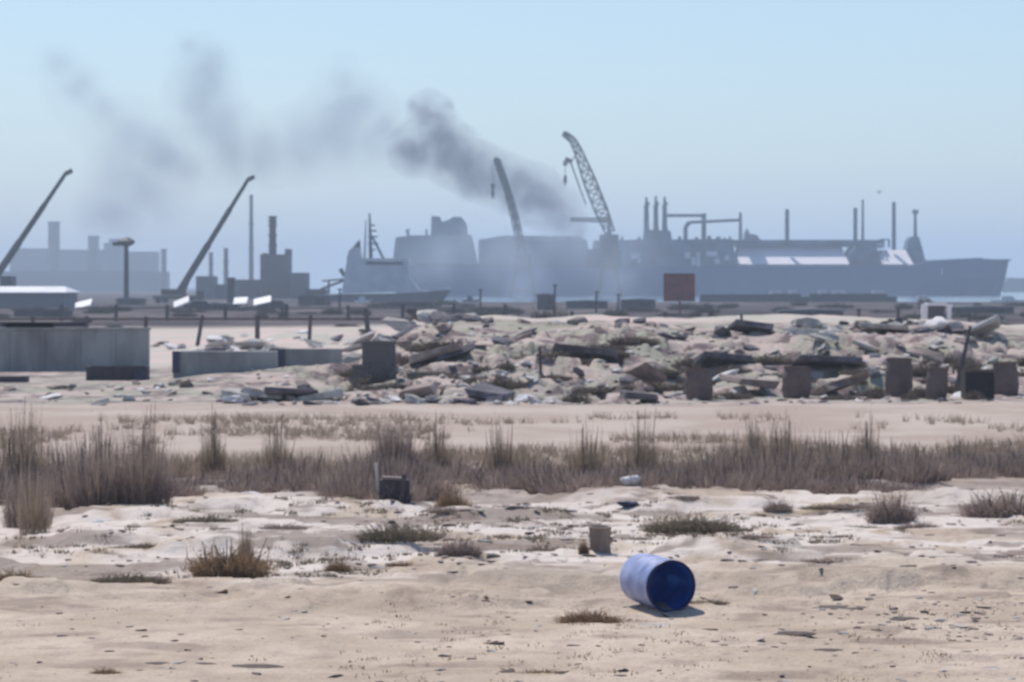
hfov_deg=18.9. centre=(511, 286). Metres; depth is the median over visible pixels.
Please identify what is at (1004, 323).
scrub
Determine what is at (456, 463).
reed clump
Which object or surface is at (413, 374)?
stacked block
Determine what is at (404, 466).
reed clump
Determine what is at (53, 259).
chimney stack
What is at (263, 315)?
scrub
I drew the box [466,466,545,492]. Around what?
reed clump
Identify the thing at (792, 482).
reed clump
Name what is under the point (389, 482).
dark crate
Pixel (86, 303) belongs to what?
canopy shelter
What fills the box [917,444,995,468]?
reed clump
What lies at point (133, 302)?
door
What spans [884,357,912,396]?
old drum
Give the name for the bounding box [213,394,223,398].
rubble rock
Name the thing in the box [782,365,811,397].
old drum
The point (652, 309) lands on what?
scrub
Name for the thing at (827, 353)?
rubble rock
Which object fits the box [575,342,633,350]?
berm brush
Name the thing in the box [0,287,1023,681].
ground
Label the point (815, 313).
door
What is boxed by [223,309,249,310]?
scrub
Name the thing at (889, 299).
quay deck
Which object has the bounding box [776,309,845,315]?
shed
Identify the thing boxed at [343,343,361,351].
rubble rock
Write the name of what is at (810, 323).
rubble rock
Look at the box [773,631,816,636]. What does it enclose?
stone
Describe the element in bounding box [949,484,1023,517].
bush
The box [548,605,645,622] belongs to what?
grass tuft
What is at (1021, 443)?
reed clump
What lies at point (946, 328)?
rubble rock
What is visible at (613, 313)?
scrub
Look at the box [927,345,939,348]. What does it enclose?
rubble rock
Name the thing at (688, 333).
rubble rock
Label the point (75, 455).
reed clump
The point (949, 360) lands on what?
berm brush
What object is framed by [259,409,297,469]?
tall reed tuft
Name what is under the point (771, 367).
rubble rock
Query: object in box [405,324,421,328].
rubble rock
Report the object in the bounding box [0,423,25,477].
tall reed tuft
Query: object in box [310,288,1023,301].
water
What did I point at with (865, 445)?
tall reed tuft
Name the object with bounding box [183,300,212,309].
parked car
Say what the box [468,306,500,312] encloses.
scrub
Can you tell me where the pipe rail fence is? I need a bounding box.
[0,304,506,320]
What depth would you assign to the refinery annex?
890.00 m
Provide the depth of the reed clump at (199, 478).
54.16 m
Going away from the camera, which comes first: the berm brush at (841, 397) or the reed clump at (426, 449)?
the reed clump at (426, 449)
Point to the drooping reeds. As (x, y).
(34, 523)
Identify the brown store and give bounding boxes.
[306,289,327,294]
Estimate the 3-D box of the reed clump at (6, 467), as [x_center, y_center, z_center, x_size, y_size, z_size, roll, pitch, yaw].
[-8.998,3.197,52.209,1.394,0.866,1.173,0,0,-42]
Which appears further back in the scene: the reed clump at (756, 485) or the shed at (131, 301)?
the shed at (131, 301)
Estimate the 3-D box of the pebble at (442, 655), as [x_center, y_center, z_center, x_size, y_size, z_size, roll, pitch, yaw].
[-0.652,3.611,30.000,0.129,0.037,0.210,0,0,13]
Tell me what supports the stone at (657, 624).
on the ground at (194, 623)
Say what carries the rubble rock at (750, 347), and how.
on the ground at (194, 623)
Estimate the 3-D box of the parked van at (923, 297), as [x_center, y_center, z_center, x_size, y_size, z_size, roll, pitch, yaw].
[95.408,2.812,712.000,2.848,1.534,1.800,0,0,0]
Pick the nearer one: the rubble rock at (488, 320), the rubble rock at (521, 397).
the rubble rock at (521, 397)
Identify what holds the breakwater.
in the water
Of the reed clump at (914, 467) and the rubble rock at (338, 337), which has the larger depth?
the rubble rock at (338, 337)
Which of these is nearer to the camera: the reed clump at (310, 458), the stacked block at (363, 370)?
the reed clump at (310, 458)
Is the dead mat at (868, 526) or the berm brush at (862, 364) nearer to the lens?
the dead mat at (868, 526)
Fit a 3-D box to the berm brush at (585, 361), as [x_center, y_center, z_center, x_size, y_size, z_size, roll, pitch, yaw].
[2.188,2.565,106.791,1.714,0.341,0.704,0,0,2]
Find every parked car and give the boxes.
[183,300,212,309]
[258,300,288,309]
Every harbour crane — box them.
[491,157,536,296]
[562,131,623,296]
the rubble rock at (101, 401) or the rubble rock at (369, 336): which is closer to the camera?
the rubble rock at (101, 401)
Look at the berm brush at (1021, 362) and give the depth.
109.73 m
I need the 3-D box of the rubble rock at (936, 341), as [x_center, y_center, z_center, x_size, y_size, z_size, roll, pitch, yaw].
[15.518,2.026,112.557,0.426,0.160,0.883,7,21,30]
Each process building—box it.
[1,271,169,290]
[10,248,85,270]
[86,250,106,270]
[104,239,123,270]
[128,252,159,270]
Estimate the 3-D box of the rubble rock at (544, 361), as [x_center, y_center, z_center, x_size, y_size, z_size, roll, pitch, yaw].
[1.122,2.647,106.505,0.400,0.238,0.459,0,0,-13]
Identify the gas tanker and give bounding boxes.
[393,196,1010,294]
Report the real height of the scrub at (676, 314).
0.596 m
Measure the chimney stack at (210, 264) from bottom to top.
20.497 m
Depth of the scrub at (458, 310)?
416.36 m
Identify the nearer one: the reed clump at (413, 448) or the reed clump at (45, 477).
the reed clump at (45, 477)
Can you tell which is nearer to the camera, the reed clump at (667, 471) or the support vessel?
the reed clump at (667, 471)
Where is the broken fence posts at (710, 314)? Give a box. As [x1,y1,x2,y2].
[505,308,970,321]
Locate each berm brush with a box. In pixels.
[325,364,351,376]
[345,379,365,392]
[351,369,397,384]
[357,382,381,390]
[370,378,412,389]
[396,355,408,361]
[397,338,470,352]
[397,359,408,364]
[407,370,464,379]
[425,370,451,375]
[435,336,475,348]
[458,373,489,383]
[465,365,494,370]
[478,374,519,389]
[497,360,517,370]
[506,354,529,358]
[513,380,546,388]
[525,350,586,356]
[530,371,583,380]
[561,388,590,403]
[567,384,621,393]
[572,355,594,364]
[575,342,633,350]
[605,331,668,345]
[607,378,684,391]
[609,347,633,356]
[628,363,684,374]
[664,371,681,378]
[668,354,693,368]
[673,376,684,383]
[675,360,723,372]
[711,361,751,374]
[712,390,754,399]
[735,350,797,365]
[743,387,767,396]
[753,371,783,377]
[817,392,864,399]
[838,367,885,374]
[841,391,866,395]
[850,375,867,384]
[853,360,868,366]
[864,383,886,398]
[878,361,958,376]
[899,390,920,399]
[906,386,925,398]
[917,358,942,366]
[917,373,925,383]
[943,354,981,364]
[943,362,974,373]
[948,381,960,393]
[952,359,980,368]
[960,394,987,399]
[964,388,986,398]
[1006,355,1023,366]
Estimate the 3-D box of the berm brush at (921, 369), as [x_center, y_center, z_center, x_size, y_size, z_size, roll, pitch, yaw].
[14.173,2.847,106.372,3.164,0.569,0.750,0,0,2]
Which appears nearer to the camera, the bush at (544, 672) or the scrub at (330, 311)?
the bush at (544, 672)
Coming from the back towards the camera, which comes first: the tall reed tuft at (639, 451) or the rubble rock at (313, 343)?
the rubble rock at (313, 343)
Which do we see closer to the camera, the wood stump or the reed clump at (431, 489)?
the wood stump
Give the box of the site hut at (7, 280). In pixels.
[0,276,15,285]
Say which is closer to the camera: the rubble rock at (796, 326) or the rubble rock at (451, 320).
the rubble rock at (796, 326)
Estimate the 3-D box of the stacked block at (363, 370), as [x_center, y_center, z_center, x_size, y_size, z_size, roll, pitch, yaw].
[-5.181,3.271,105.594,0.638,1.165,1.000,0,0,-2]
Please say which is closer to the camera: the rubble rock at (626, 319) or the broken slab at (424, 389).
the broken slab at (424, 389)
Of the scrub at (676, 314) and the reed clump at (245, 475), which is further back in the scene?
the scrub at (676, 314)
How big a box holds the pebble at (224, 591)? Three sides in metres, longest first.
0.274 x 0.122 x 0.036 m
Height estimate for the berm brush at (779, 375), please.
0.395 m
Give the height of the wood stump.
0.390 m
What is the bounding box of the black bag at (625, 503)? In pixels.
[616,500,638,507]
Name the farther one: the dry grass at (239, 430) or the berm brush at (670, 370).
the berm brush at (670, 370)
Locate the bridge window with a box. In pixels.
[366,261,402,264]
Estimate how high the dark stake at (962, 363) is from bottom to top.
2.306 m
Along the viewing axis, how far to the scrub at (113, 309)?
440.79 m
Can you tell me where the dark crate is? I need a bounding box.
[374,462,409,503]
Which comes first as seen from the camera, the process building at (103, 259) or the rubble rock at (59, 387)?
the rubble rock at (59, 387)
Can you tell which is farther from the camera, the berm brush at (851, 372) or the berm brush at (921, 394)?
the berm brush at (851, 372)
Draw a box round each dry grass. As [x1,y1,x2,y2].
[0,409,1023,477]
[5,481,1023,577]
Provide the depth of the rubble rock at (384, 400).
93.97 m
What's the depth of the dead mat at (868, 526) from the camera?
46.36 m
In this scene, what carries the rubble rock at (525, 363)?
on the ground at (194, 623)
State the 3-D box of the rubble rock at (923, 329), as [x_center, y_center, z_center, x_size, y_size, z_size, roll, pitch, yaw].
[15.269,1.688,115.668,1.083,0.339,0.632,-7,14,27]
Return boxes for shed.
[11,309,75,316]
[114,297,147,304]
[196,276,217,298]
[198,303,241,309]
[216,284,238,298]
[297,294,332,305]
[384,300,435,306]
[535,293,556,309]
[564,300,608,308]
[619,298,656,309]
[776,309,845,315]
[945,306,1015,313]
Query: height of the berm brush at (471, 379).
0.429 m
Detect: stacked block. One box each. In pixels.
[352,364,369,383]
[361,341,396,369]
[370,360,396,378]
[406,372,443,379]
[475,345,486,350]
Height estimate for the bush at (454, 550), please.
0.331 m
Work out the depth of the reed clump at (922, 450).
63.02 m
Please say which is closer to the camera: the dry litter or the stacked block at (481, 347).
the dry litter
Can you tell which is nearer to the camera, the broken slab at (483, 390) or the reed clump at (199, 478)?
the reed clump at (199, 478)
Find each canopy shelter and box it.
[75,299,91,310]
[174,296,188,309]
[233,297,247,310]
[253,295,270,310]
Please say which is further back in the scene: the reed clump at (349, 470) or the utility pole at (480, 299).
the utility pole at (480, 299)
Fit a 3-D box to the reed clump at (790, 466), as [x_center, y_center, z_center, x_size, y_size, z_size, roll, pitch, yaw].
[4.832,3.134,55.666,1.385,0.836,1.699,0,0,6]
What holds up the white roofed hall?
on the ground at (194, 623)
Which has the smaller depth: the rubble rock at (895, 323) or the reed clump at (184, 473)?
the reed clump at (184, 473)
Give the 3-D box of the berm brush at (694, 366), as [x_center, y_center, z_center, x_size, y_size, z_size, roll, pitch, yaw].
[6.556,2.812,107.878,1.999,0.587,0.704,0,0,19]
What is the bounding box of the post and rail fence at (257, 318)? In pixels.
[0,308,416,345]
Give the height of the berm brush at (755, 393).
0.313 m
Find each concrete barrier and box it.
[172,351,277,377]
[277,348,341,367]
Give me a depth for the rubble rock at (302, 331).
196.71 m
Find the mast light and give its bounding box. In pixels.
[113,237,134,297]
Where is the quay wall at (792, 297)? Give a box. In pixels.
[700,294,886,301]
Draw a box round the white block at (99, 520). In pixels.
[91,519,109,522]
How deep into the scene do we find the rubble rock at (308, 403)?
93.10 m
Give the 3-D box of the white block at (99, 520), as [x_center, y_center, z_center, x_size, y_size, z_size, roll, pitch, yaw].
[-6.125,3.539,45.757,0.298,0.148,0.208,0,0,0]
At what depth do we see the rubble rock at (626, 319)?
119.00 m
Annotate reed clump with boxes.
[0,443,56,527]
[0,453,18,481]
[0,461,15,504]
[0,464,42,498]
[1,448,60,487]
[1,463,38,480]
[6,428,80,477]
[23,461,75,489]
[27,470,65,503]
[43,424,112,509]
[45,444,82,477]
[48,432,121,469]
[59,444,120,477]
[60,425,144,508]
[107,407,177,504]
[121,441,180,477]
[160,454,199,477]
[166,468,195,496]
[166,474,214,496]
[167,458,195,478]
[167,470,239,486]
[168,449,227,471]
[172,471,217,486]
[193,461,259,479]
[195,474,257,492]
[200,449,251,468]
[214,468,282,492]
[228,462,294,483]
[240,458,306,478]
[241,450,278,467]
[249,461,327,484]
[257,474,339,492]
[268,447,324,476]
[281,477,337,491]
[283,460,353,491]
[291,449,330,471]
[299,447,341,475]
[315,463,381,499]
[324,454,422,499]
[324,457,377,483]
[334,442,379,474]
[340,438,412,483]
[346,473,428,502]
[364,430,436,465]
[368,442,452,485]
[369,454,462,500]
[372,450,448,473]
[417,443,449,464]
[423,455,489,479]
[433,454,471,469]
[440,442,473,461]
[444,470,514,485]
[463,446,513,459]
[466,459,529,475]
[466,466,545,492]
[488,458,542,475]
[489,458,558,479]
[508,444,550,467]
[509,451,580,492]
[523,455,575,472]
[532,462,620,494]
[551,463,657,486]
[556,444,598,467]
[556,461,611,476]
[568,446,624,467]
[579,456,659,475]
[579,461,623,477]
[596,461,662,487]
[609,449,667,472]
[630,457,692,487]
[647,463,701,476]
[647,465,685,481]
[657,455,709,476]
[658,449,689,470]
[658,468,713,482]
[664,469,740,487]
[668,458,761,491]
[677,446,722,464]
[682,442,762,478]
[693,448,736,467]
[705,431,764,463]
[710,460,773,489]
[719,445,781,476]
[727,447,789,484]
[734,416,786,457]
[745,440,816,480]
[756,461,825,492]
[765,433,825,479]
[769,450,864,477]
[780,428,828,460]
[791,466,858,493]
[800,444,844,466]
[801,427,857,458]
[812,472,905,494]
[814,467,882,488]
[815,442,874,479]
[816,439,915,479]
[835,428,879,460]
[842,444,897,479]
[848,429,897,458]
[848,474,930,492]
[863,433,927,465]
[880,443,921,458]
[881,458,950,482]
[882,444,958,483]
[894,440,946,458]
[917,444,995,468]
[938,461,1001,478]
[946,436,991,454]
[951,443,1021,461]
[954,449,1023,477]
[956,438,1008,450]
[981,440,1020,453]
[1000,450,1023,474]
[1003,439,1023,461]
[1010,433,1023,449]
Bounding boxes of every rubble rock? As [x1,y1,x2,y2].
[3,385,16,390]
[39,393,62,398]
[48,385,68,388]
[90,398,108,405]
[111,393,123,396]
[122,395,135,400]
[132,380,140,384]
[162,390,177,396]
[163,343,176,348]
[177,343,185,348]
[179,379,193,387]
[202,346,225,350]
[204,340,241,349]
[206,335,226,342]
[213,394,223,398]
[220,335,234,341]
[222,395,243,402]
[232,338,268,349]
[241,401,259,405]
[247,348,260,350]
[261,343,280,350]
[285,395,297,400]
[296,380,313,388]
[298,330,307,333]
[302,401,315,404]
[304,339,322,347]
[330,334,342,340]
[342,330,374,344]
[342,352,361,363]
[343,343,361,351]
[351,399,368,404]
[367,397,383,403]
[372,335,395,340]
[381,317,416,330]
[381,398,391,402]
[387,395,401,401]
[392,335,400,339]
[395,327,412,335]
[395,340,410,347]
[402,332,417,340]
[404,309,420,321]
[404,394,428,403]
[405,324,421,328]
[417,310,444,322]
[426,311,450,323]
[426,394,437,399]
[430,397,441,402]
[432,321,441,325]
[437,323,452,331]
[438,399,447,403]
[441,318,459,322]
[448,399,456,403]
[452,313,464,320]
[454,383,464,387]
[460,399,477,404]
[462,315,481,321]
[481,317,493,322]
[491,370,508,376]
[492,336,513,344]
[493,400,503,404]
[514,331,532,338]
[514,394,535,401]
[517,327,537,334]
[520,360,532,366]
[521,319,530,323]
[525,376,534,380]
[530,398,543,403]
[542,359,549,364]
[543,397,563,403]
[567,316,588,323]
[569,379,583,385]
[572,367,584,376]
[614,318,629,322]
[614,320,627,327]
[619,376,635,384]
[633,317,645,323]
[644,321,656,326]
[644,384,654,391]
[657,332,674,338]
[667,391,682,396]
[674,335,687,339]
[683,331,693,334]
[684,327,695,330]
[711,334,725,337]
[712,369,738,381]
[713,326,730,336]
[729,385,748,393]
[734,348,746,353]
[744,344,759,350]
[759,387,772,392]
[763,366,777,369]
[790,318,798,324]
[790,324,800,327]
[796,317,828,328]
[807,330,839,340]
[822,350,829,355]
[827,326,837,329]
[837,350,851,355]
[849,391,857,395]
[850,340,881,350]
[852,320,870,331]
[853,328,865,332]
[869,353,880,356]
[869,368,882,377]
[886,319,913,324]
[889,321,901,324]
[895,317,912,322]
[906,326,929,332]
[906,349,943,362]
[913,320,925,324]
[924,316,947,326]
[927,338,942,344]
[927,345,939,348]
[927,361,935,366]
[937,324,950,331]
[947,328,967,332]
[948,376,955,383]
[951,391,960,396]
[953,338,969,343]
[982,330,1006,337]
[987,347,1003,352]
[987,354,999,363]
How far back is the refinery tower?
900.00 m
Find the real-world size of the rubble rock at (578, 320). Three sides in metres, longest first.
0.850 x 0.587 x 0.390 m
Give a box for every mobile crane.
[0,169,72,275]
[153,175,254,302]
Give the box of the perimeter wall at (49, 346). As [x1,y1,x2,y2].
[0,322,150,371]
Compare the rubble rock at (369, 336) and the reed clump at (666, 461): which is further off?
the rubble rock at (369, 336)
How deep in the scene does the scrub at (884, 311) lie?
410.67 m
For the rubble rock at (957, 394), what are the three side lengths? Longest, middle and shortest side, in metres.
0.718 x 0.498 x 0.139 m
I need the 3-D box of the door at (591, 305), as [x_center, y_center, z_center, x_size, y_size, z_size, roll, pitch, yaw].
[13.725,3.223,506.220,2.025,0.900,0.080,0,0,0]
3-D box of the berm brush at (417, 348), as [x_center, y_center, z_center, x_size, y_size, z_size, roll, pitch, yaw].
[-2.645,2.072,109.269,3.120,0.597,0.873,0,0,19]
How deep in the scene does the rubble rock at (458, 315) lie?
139.03 m
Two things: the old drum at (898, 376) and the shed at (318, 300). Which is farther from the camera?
the shed at (318, 300)
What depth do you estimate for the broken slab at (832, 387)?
100.32 m
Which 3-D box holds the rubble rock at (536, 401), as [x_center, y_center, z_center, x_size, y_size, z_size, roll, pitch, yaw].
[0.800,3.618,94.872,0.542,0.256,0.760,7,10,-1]
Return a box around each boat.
[354,296,371,301]
[462,296,478,301]
[989,296,1023,301]
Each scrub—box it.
[72,314,92,322]
[81,309,113,313]
[87,304,132,310]
[107,323,123,326]
[169,311,198,316]
[173,309,207,312]
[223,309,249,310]
[254,312,268,317]
[297,311,318,313]
[321,309,345,313]
[333,324,359,326]
[345,309,363,313]
[364,300,385,306]
[433,299,442,306]
[437,299,462,304]
[443,309,466,313]
[456,303,476,306]
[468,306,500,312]
[469,310,502,315]
[495,306,526,313]
[603,309,628,315]
[624,306,661,311]
[652,312,702,315]
[665,302,704,309]
[687,311,702,316]
[692,306,722,312]
[702,302,713,308]
[715,303,738,308]
[769,305,793,311]
[790,301,808,305]
[813,302,856,307]
[870,310,902,312]
[891,316,927,319]
[892,302,914,308]
[902,312,945,317]
[916,299,933,304]
[953,312,989,317]
[954,309,962,314]
[965,313,1006,319]
[977,320,1014,324]
[999,301,1023,305]
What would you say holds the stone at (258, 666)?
on the ground at (194, 623)
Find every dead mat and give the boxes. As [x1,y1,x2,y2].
[53,526,89,531]
[80,548,130,556]
[252,522,318,529]
[427,505,463,513]
[562,523,633,525]
[664,493,708,499]
[717,533,776,538]
[735,527,752,531]
[795,557,861,562]
[825,502,879,508]
[837,524,887,528]
[892,521,947,529]
[988,555,1023,558]
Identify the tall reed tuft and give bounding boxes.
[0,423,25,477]
[1,394,48,481]
[83,410,121,465]
[123,395,164,474]
[198,408,228,474]
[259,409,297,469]
[419,409,453,468]
[484,412,518,470]
[566,419,607,473]
[622,410,660,472]
[734,407,776,461]
[768,408,804,464]
[851,405,879,463]
[936,433,979,457]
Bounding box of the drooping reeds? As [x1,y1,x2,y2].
[15,443,51,535]
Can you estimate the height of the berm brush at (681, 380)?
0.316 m
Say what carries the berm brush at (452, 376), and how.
on the ground at (194, 623)
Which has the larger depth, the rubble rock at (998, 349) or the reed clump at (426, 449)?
the rubble rock at (998, 349)
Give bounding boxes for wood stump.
[588,526,612,553]
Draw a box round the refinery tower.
[260,216,291,298]
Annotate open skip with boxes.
[86,366,149,379]
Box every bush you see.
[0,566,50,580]
[83,665,123,673]
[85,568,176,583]
[106,543,157,548]
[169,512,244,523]
[177,538,288,578]
[237,513,254,559]
[322,557,360,571]
[348,520,458,542]
[366,411,425,467]
[383,560,414,566]
[432,480,482,507]
[432,533,486,556]
[506,535,559,539]
[506,667,572,673]
[525,546,552,550]
[526,304,560,318]
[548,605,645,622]
[557,306,569,316]
[577,535,590,553]
[636,508,750,534]
[689,599,730,604]
[760,497,796,512]
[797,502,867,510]
[861,486,934,523]
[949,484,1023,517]
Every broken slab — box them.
[221,387,251,400]
[240,386,286,400]
[264,387,318,397]
[297,388,346,400]
[398,380,437,397]
[409,343,461,364]
[436,342,474,361]
[464,382,515,401]
[552,343,618,361]
[620,390,658,399]
[626,362,666,384]
[694,351,754,365]
[719,373,779,388]
[727,319,773,332]
[786,327,846,334]
[791,355,862,365]
[810,371,868,395]
[859,322,909,331]
[930,321,963,331]
[962,315,1001,336]
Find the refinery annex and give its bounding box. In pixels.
[289,273,309,298]
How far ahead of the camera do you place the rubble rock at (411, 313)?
140.48 m
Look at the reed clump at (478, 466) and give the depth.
58.14 m
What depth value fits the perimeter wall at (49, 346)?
129.60 m
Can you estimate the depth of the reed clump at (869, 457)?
57.23 m
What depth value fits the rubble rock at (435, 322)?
118.62 m
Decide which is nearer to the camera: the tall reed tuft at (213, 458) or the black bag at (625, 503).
the black bag at (625, 503)
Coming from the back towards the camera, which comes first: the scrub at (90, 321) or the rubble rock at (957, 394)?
the scrub at (90, 321)
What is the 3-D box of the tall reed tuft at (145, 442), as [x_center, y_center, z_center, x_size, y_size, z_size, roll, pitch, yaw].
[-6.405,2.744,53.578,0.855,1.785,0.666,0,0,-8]
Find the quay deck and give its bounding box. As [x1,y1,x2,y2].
[699,296,896,301]
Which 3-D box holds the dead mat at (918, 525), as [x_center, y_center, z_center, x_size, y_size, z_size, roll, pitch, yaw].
[6.086,3.550,45.705,1.169,0.135,0.353,0,0,-25]
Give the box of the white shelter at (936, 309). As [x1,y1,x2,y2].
[921,303,952,319]
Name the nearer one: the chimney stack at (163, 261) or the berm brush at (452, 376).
the berm brush at (452, 376)
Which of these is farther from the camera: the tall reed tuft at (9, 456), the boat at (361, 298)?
the boat at (361, 298)
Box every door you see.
[44,312,59,316]
[131,300,138,304]
[316,298,324,305]
[412,303,425,306]
[547,298,551,309]
[589,303,600,308]
[640,302,649,308]
[815,313,833,314]
[987,309,1003,313]
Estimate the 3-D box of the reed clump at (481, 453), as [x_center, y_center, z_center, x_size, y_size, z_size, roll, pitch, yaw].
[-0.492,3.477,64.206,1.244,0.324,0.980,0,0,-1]
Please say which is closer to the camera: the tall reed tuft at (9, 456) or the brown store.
the tall reed tuft at (9, 456)
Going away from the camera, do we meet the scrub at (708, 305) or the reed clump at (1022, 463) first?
the reed clump at (1022, 463)
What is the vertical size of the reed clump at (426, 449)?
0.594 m
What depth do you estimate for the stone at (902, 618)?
33.13 m
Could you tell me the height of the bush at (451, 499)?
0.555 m
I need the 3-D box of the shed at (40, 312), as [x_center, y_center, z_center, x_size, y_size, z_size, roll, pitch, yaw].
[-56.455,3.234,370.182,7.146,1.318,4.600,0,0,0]
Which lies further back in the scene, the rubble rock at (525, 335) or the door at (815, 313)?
the door at (815, 313)
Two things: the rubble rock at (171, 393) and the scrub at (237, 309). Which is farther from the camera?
the scrub at (237, 309)
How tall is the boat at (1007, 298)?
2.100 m
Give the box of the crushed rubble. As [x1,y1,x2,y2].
[11,320,1023,404]
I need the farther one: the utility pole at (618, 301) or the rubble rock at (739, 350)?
the utility pole at (618, 301)
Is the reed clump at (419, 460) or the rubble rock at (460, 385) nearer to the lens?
the reed clump at (419, 460)
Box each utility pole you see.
[337,289,342,310]
[478,289,482,311]
[552,284,557,311]
[594,291,598,312]
[616,294,620,309]
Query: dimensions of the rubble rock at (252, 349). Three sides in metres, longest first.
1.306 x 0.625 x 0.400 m
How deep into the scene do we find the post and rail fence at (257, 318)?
179.96 m
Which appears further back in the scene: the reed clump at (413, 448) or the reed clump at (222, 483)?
the reed clump at (413, 448)
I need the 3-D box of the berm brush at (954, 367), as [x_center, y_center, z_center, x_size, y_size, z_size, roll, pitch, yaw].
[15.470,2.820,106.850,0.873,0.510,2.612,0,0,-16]
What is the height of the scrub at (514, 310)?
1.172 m
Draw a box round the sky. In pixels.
[0,0,1023,287]
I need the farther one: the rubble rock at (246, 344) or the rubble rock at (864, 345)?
the rubble rock at (246, 344)
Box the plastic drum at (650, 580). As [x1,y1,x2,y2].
[619,553,695,611]
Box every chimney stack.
[46,221,61,270]
[86,236,100,270]
[160,249,167,288]
[208,252,213,275]
[223,248,228,283]
[248,195,253,279]
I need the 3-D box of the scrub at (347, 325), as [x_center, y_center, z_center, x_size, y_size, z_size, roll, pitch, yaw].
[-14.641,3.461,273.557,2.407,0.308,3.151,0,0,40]
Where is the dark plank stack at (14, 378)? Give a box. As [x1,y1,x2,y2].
[0,376,28,381]
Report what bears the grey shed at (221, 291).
on the ground at (194, 623)
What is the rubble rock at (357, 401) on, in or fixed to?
on the ground at (194, 623)
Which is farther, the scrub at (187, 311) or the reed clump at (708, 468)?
the scrub at (187, 311)
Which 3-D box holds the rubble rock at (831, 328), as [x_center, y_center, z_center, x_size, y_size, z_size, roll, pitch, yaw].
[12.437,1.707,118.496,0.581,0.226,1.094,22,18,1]
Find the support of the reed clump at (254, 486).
on the ground at (194, 623)
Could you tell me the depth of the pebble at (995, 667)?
28.82 m
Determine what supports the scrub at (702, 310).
on the ground at (194, 623)
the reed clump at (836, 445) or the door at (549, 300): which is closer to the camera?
the reed clump at (836, 445)
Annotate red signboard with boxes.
[663,273,694,312]
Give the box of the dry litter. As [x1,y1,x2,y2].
[1,595,1023,681]
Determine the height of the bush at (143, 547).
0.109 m
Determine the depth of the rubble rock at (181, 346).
171.69 m
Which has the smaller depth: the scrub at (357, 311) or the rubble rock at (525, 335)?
the rubble rock at (525, 335)
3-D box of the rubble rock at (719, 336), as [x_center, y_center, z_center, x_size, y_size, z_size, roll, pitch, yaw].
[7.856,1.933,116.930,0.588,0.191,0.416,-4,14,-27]
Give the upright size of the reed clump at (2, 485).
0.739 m
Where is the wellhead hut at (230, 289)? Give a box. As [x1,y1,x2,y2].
[227,278,234,302]
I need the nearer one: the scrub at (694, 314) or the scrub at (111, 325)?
the scrub at (111, 325)
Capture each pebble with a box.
[215,589,227,592]
[438,654,451,656]
[487,641,503,644]
[499,668,514,672]
[555,671,568,673]
[829,594,843,600]
[984,666,999,668]
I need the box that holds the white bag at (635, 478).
[620,475,640,485]
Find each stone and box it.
[145,662,167,664]
[194,662,215,664]
[232,664,284,667]
[634,623,672,625]
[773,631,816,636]
[814,648,842,651]
[815,605,868,609]
[889,617,916,620]
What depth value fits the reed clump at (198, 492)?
50.84 m
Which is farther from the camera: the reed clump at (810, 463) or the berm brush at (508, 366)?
the berm brush at (508, 366)
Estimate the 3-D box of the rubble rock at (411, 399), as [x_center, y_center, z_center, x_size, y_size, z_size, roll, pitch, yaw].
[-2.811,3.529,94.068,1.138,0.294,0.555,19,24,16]
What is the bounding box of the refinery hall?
[235,280,263,298]
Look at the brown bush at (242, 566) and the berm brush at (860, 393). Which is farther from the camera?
the berm brush at (860, 393)
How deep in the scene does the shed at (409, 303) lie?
506.25 m
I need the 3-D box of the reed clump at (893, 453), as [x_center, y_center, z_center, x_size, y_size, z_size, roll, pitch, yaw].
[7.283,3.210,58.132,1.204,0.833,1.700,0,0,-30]
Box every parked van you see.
[770,290,783,293]
[789,290,798,293]
[819,290,827,293]
[832,290,846,293]
[872,290,886,293]
[917,295,929,300]
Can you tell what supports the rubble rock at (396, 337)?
on the ground at (194, 623)
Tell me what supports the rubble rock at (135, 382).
on the ground at (194, 623)
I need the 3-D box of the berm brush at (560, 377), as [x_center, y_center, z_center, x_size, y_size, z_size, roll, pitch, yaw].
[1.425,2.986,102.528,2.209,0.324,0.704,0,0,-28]
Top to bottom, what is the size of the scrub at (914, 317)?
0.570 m
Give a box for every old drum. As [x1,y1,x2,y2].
[684,368,712,399]
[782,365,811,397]
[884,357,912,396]
[925,367,947,399]
[960,369,994,398]
[992,361,1018,395]
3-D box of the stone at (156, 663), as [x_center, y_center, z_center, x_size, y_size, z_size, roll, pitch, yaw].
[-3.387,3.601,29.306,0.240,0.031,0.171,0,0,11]
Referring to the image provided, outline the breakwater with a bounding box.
[1001,278,1023,291]
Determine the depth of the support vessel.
801.80 m
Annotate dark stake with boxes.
[538,346,541,374]
[955,326,971,385]
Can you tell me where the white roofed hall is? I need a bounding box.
[0,286,80,306]
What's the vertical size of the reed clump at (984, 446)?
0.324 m
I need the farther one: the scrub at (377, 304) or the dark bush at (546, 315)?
the scrub at (377, 304)
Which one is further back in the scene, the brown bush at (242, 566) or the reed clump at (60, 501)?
the reed clump at (60, 501)
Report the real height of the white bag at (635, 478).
0.214 m
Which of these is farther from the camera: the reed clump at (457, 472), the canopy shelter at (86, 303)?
the canopy shelter at (86, 303)
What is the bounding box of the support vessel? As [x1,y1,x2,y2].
[320,213,450,301]
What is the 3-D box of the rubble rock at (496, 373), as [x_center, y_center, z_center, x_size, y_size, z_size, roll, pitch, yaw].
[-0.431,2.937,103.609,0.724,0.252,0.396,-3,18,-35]
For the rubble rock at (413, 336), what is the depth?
116.09 m
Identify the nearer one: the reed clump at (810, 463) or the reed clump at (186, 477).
the reed clump at (186, 477)
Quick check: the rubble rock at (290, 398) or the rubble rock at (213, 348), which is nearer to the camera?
the rubble rock at (290, 398)
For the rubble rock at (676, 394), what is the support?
on the ground at (194, 623)

